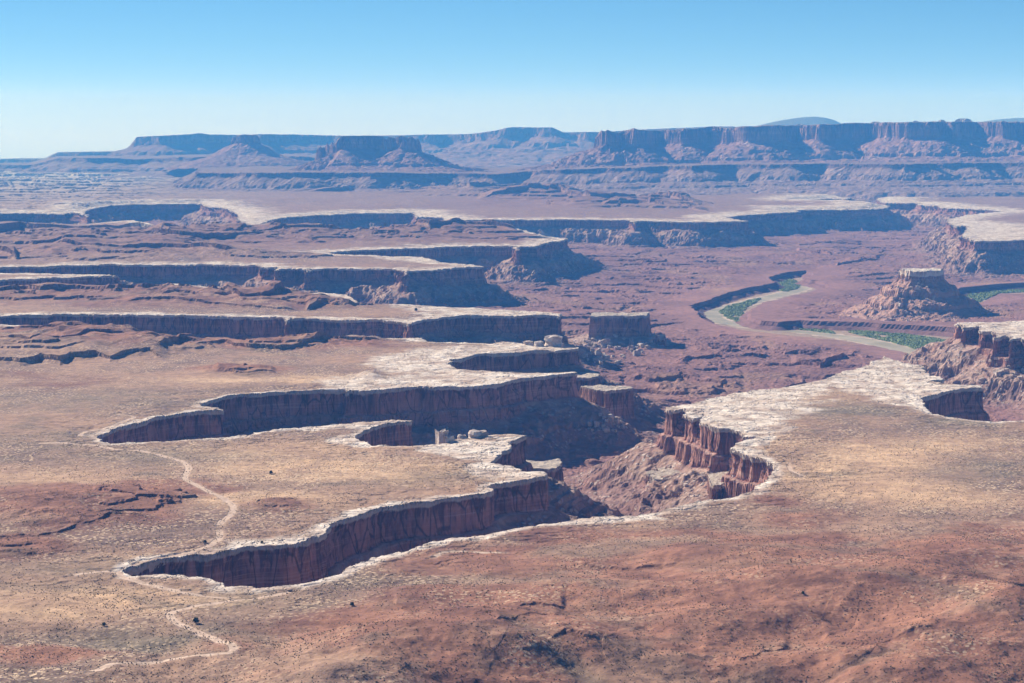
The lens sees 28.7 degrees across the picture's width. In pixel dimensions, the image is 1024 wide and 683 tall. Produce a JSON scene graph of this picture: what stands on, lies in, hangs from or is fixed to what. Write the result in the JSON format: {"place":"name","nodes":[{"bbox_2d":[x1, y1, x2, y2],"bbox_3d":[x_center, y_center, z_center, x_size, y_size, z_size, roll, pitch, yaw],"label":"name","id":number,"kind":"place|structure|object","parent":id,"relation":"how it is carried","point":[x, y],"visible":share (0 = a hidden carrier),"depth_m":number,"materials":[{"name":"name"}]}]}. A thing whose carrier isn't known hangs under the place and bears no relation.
{"place":"outdoors","nodes":[
{"label":"outdoors","id":0,"kind":"place"},
{"bbox_2d":[73,570,108,575],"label":"dirt track","id":1,"kind":"structure","parent":0,"point":[90,572],"depth_m":2266.18,"materials":[{"name":"beige soil"}]},
{"bbox_2d":[78,414,135,435],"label":"dirt track","id":2,"kind":"structure","parent":0,"point":[116,424],"depth_m":3436.66,"materials":[{"name":"beige soil"}]},
{"bbox_2d":[39,442,236,525],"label":"dirt road","id":3,"kind":"structure","parent":0,"point":[232,511],"depth_m":2868.81,"materials":[{"name":"beige soil"}]},
{"bbox_2d":[116,530,222,597],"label":"dirt road","id":4,"kind":"structure","parent":0,"point":[151,568],"depth_m":2314.80,"materials":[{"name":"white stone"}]},
{"bbox_2d":[90,591,290,670],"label":"dirt road","id":5,"kind":"structure","parent":0,"point":[215,639],"depth_m":1955.22,"materials":[{"name":"beige soil"}]},
{"bbox_2d":[433,550,501,556],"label":"dirt track","id":6,"kind":"structure","parent":0,"point":[440,553],"depth_m":2380.02,"materials":[{"name":"beige soil"}]},
{"bbox_2d":[0,166,1023,682],"bbox_3d":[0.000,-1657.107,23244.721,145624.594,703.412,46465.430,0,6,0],"label":"canyon ground","id":7,"kind":"structure","parent":0,"point":[166,314],"depth_m":3475.95,"materials":[{"name":"brown soil"}]},
{"bbox_2d":[0,154,315,179],"bbox_3d":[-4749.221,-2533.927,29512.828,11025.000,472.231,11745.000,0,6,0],"label":"bench","id":8,"kind":"object","parent":7,"relation":"on","point":[153,166],"visible":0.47,"depth_m":26685.02,"materials":[{"name":"stone"}]},
{"bbox_2d":[161,134,307,170],"bbox_3d":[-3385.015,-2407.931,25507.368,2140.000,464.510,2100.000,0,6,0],"label":"butte","id":9,"kind":"object","parent":8,"relation":"on","point":[245,150],"visible":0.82,"depth_m":25047.94,"materials":[{"name":"stone"}]},
{"bbox_2d":[0,126,733,166],"bbox_3d":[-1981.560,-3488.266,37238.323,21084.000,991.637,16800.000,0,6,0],"label":"plateau","id":10,"kind":"structure","parent":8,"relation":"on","point":[517,146],"depth_m":32814.22,"materials":[{"name":"stone"}]},
{"bbox_2d":[192,617,199,622],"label":"juniper tree","id":11,"kind":"object","parent":7,"relation":"on","point":[196,619],"visible":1,"depth_m":2012.87,"materials":[{"name":"green plant"}]},
{"bbox_2d":[289,135,492,171],"bbox_3d":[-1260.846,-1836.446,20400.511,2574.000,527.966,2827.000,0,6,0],"label":"great butte","id":12,"kind":"object","parent":7,"relation":"on","point":[367,153],"visible":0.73,"depth_m":20031.21,"materials":[{"name":"stone"}]},
{"bbox_2d":[435,429,448,443],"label":"standing rock","id":13,"kind":"object","parent":7,"relation":"on","point":[439,436],"visible":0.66,"depth_m":3249.95,"materials":[{"name":"stone"}]},
{"bbox_2d":[444,435,453,442],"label":"standing rock","id":14,"kind":"object","parent":7,"relation":"on","point":[448,439],"visible":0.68,"depth_m":3241.51,"materials":[{"name":"stone"}]},
{"bbox_2d":[457,434,466,438],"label":"standing rock","id":15,"kind":"object","parent":7,"relation":"on","point":[459,436],"visible":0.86,"depth_m":3273.69,"materials":[{"name":"stone"}]},
{"bbox_2d":[468,429,488,437],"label":"standing rock","id":16,"kind":"object","parent":7,"relation":"on","point":[473,433],"visible":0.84,"depth_m":3280.75,"materials":[{"name":"stone"}]},
{"bbox_2d":[0,432,1023,682],"bbox_3d":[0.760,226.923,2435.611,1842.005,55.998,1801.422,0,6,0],"label":"desert brush","id":17,"kind":"object","parent":7,"relation":"on","point":[514,578],"visible":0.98,"depth_m":2146.40,"materials":[{"name":"green plant"}]},
{"bbox_2d":[523,341,532,344],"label":"standing rock","id":18,"kind":"object","parent":7,"relation":"on","point":[528,342],"visible":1,"depth_m":4730.43,"materials":[{"name":"stone"}]},
{"bbox_2d":[534,341,543,346],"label":"standing rock","id":19,"kind":"object","parent":7,"relation":"on","point":[538,343],"visible":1,"depth_m":4711.49,"materials":[{"name":"stone"}]},
{"bbox_2d":[526,458,563,480],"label":"spur block","id":20,"kind":"structure","parent":7,"relation":"on","point":[552,468],"depth_m":3353.95,"materials":[{"name":"beige stone"}]},
{"bbox_2d":[544,335,562,346],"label":"standing rock","id":21,"kind":"object","parent":7,"relation":"on","point":[553,340],"visible":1,"depth_m":4709.97,"materials":[{"name":"stone"}]},
{"bbox_2d":[576,368,600,390],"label":"spur block","id":22,"kind":"structure","parent":7,"relation":"on","point":[588,377],"depth_m":4537.99,"materials":[{"name":"beige stone"}]},
{"bbox_2d":[167,162,1023,202],"bbox_3d":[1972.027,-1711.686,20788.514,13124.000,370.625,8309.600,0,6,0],"label":"step escarpment","id":23,"kind":"structure","parent":7,"relation":"on","point":[872,182],"depth_m":18317.29,"materials":[{"name":"brown stone"}]},
{"bbox_2d":[594,421,599,426],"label":"boulder","id":24,"kind":"object","parent":7,"relation":"on","point":[596,423],"visible":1,"depth_m":4105.88,"materials":[{"name":"stone"}]},
{"bbox_2d":[594,350,602,355],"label":"boulder","id":25,"kind":"object","parent":7,"relation":"on","point":[598,352],"visible":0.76,"depth_m":5589.18,"materials":[{"name":"stone"}]},
{"bbox_2d":[603,427,609,432],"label":"boulder","id":26,"kind":"object","parent":7,"relation":"on","point":[606,430],"visible":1,"depth_m":4098.69,"materials":[{"name":"stone"}]},
{"bbox_2d":[603,355,609,359],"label":"boulder","id":27,"kind":"object","parent":7,"relation":"on","point":[606,357],"visible":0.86,"depth_m":5577.80,"materials":[{"name":"stone"}]},
{"bbox_2d":[578,385,656,430],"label":"spur block","id":28,"kind":"structure","parent":7,"relation":"on","point":[616,401],"depth_m":4414.35,"materials":[{"name":"brown stone"}]},
{"bbox_2d":[614,417,620,423],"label":"boulder","id":29,"kind":"object","parent":7,"relation":"on","point":[617,419],"visible":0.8,"depth_m":4196.08,"materials":[{"name":"stone"}]},
{"bbox_2d":[568,312,676,348],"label":"block butte","id":30,"kind":"object","parent":7,"relation":"on","point":[636,326],"visible":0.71,"depth_m":6211.52,"materials":[{"name":"brown stone"}]},
{"bbox_2d":[599,339,606,344],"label":"boulder","id":31,"kind":"object","parent":30,"relation":"on","point":[603,342],"visible":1,"depth_m":6150.81,"materials":[{"name":"stone"}]},
{"bbox_2d":[632,350,640,355],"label":"boulder","id":32,"kind":"object","parent":7,"relation":"on","point":[636,353],"visible":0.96,"depth_m":5842.13,"materials":[{"name":"stone"}]},
{"bbox_2d":[637,343,644,347],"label":"boulder","id":33,"kind":"object","parent":7,"relation":"on","point":[641,345],"visible":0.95,"depth_m":6117.09,"materials":[{"name":"stone"}]},
{"bbox_2d":[636,467,679,489],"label":"rock ledge","id":34,"kind":"object","parent":7,"relation":"on","point":[658,474],"visible":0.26,"depth_m":3473.11,"materials":[{"name":"beige stone"}]},
{"bbox_2d":[652,332,665,345],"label":"rock tower","id":35,"kind":"structure","parent":7,"relation":"on","point":[659,339],"depth_m":6164.69,"materials":[{"name":"brown stone"}]},
{"bbox_2d":[707,471,728,499],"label":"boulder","id":36,"kind":"object","parent":7,"relation":"on","point":[714,482],"visible":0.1,"depth_m":3155.47,"materials":[{"name":"beige stone"}]},
{"bbox_2d":[516,121,1023,170],"bbox_3d":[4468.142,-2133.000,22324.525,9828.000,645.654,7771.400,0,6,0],"label":"great escarpment","id":37,"kind":"structure","parent":7,"relation":"on","point":[971,141],"depth_m":20046.82,"materials":[{"name":"stone"}]},
{"bbox_2d":[955,118,970,121],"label":"rock dome","id":38,"kind":"object","parent":37,"relation":"on","point":[963,120],"visible":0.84,"depth_m":20850.87,"materials":[{"name":"stone"}]},
{"bbox_2d":[714,288,907,346],"bbox_3d":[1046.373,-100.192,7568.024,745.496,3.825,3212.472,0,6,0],"label":"riverbank","id":39,"kind":"structure","parent":7,"relation":"on","point":[800,330],"depth_m":7025.95,"materials":[{"name":"beige sand"}]},
{"bbox_2d":[718,279,1023,348],"bbox_3d":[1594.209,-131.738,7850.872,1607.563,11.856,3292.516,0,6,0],"label":"riverside thicket","id":40,"kind":"object","parent":7,"relation":"on","point":[730,312],"visible":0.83,"depth_m":7307.09,"materials":[{"name":"green plant"}]},
{"bbox_2d":[838,268,992,321],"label":"capped butte","id":41,"kind":"object","parent":7,"relation":"on","point":[949,302],"visible":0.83,"depth_m":7161.46,"materials":[{"name":"brown stone"}]},
{"bbox_2d":[978,377,984,382],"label":"boulder","id":42,"kind":"object","parent":7,"relation":"on","point":[981,379],"visible":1,"depth_m":4815.07,"materials":[{"name":"stone"}]},
{"bbox_2d":[993,369,1001,376],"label":"boulder","id":43,"kind":"object","parent":7,"relation":"on","point":[996,372],"visible":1,"depth_m":4810.24,"materials":[{"name":"stone"}]},
{"bbox_2d":[0,0,1023,158],"label":"sky","id":44,"kind":"structure","parent":0,"point":[76,75],"materials":[{"name":"blue"}]},
{"bbox_2d":[787,466,802,475],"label":"dirt track","id":45,"kind":"structure","parent":0,"point":[790,468],"depth_m":2970.40,"materials":[{"name":"beige soil"}]},
{"bbox_2d":[759,117,840,125],"bbox_3d":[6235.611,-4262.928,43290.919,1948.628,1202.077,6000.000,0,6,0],"label":"distant mountain","id":46,"kind":"structure","parent":0,"point":[809,120],"depth_m":42866.21,"materials":[{"name":"blue stone"}]},
{"bbox_2d":[704,286,915,353],"bbox_3d":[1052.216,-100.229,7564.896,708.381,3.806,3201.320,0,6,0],"label":"river","id":47,"kind":"structure","parent":0,"point":[714,315],"depth_m":6912.92,"materials":[{"name":"liquid"}]},
{"bbox_2d":[983,118,1023,121],"bbox_3d":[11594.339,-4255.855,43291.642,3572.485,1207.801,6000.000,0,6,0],"label":"distant mountain","id":48,"kind":"structure","parent":0,"point":[1015,119],"depth_m":42937.34,"materials":[{"name":"blue stone"}]}
]}

